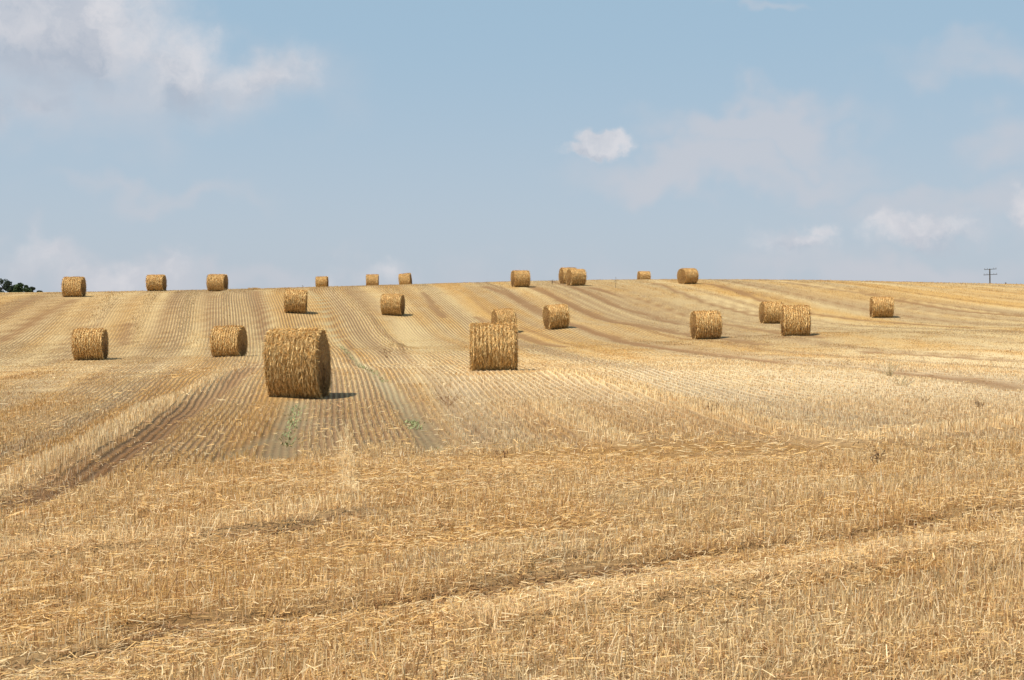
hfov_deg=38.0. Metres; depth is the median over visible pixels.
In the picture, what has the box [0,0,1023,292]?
sky
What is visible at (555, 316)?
round bale
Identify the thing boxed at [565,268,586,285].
round bale
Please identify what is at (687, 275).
round bale
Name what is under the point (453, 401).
dried weed
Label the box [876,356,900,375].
grass tuft
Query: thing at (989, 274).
utility pole
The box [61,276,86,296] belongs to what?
round bale
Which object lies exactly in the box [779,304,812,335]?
round bale
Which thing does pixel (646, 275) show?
round bale
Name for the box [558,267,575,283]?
round bale
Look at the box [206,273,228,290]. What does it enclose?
round bale
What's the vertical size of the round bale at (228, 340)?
1.455 m
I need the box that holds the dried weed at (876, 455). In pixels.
[870,446,884,468]
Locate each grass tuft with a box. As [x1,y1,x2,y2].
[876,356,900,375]
[894,375,915,384]
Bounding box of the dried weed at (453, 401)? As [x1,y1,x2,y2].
[434,391,459,404]
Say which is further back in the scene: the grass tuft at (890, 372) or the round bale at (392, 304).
the round bale at (392, 304)
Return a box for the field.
[0,280,1023,679]
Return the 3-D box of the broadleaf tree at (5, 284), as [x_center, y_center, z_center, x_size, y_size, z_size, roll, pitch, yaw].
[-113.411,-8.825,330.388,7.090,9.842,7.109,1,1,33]
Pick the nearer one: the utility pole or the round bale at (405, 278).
the round bale at (405, 278)
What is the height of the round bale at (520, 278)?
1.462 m
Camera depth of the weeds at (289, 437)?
23.90 m
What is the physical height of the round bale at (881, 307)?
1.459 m
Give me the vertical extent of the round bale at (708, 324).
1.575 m
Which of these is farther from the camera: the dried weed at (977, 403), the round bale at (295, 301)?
the round bale at (295, 301)
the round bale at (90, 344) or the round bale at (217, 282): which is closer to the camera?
the round bale at (90, 344)
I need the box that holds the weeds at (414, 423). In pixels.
[403,418,446,450]
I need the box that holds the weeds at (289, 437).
[278,405,306,447]
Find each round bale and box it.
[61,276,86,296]
[69,327,109,359]
[145,274,167,290]
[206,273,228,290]
[209,325,248,356]
[261,325,333,398]
[283,289,307,312]
[315,276,328,286]
[366,274,378,285]
[379,293,405,314]
[398,273,412,284]
[468,321,518,370]
[490,308,516,323]
[510,270,530,286]
[542,303,569,328]
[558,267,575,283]
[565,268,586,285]
[636,271,651,279]
[677,267,698,283]
[688,310,722,338]
[758,301,784,323]
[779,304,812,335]
[869,296,895,317]
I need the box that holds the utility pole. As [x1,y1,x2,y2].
[984,268,996,283]
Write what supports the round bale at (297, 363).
on the field
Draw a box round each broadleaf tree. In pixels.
[0,278,14,292]
[13,282,31,291]
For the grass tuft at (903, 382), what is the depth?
35.49 m
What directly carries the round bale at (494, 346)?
on the field
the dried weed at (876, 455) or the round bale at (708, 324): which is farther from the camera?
the round bale at (708, 324)
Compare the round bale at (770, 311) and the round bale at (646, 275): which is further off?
the round bale at (646, 275)
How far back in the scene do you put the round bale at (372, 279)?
163.25 m
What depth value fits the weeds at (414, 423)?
24.16 m
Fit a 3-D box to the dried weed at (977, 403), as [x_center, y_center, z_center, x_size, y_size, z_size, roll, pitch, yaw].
[8.684,1.177,27.752,0.188,0.301,0.265,0,1,-22]
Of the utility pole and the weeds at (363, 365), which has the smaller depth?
the weeds at (363, 365)
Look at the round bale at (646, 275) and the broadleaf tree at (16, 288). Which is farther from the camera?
the broadleaf tree at (16, 288)
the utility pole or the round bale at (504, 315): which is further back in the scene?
the utility pole
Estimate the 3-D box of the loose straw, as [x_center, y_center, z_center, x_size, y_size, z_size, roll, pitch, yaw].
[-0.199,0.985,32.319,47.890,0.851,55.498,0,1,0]
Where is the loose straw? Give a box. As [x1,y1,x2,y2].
[0,347,1023,679]
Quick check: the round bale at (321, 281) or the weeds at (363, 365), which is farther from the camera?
the round bale at (321, 281)
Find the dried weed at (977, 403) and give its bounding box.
[975,396,984,407]
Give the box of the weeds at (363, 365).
[339,346,387,382]
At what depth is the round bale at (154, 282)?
119.30 m

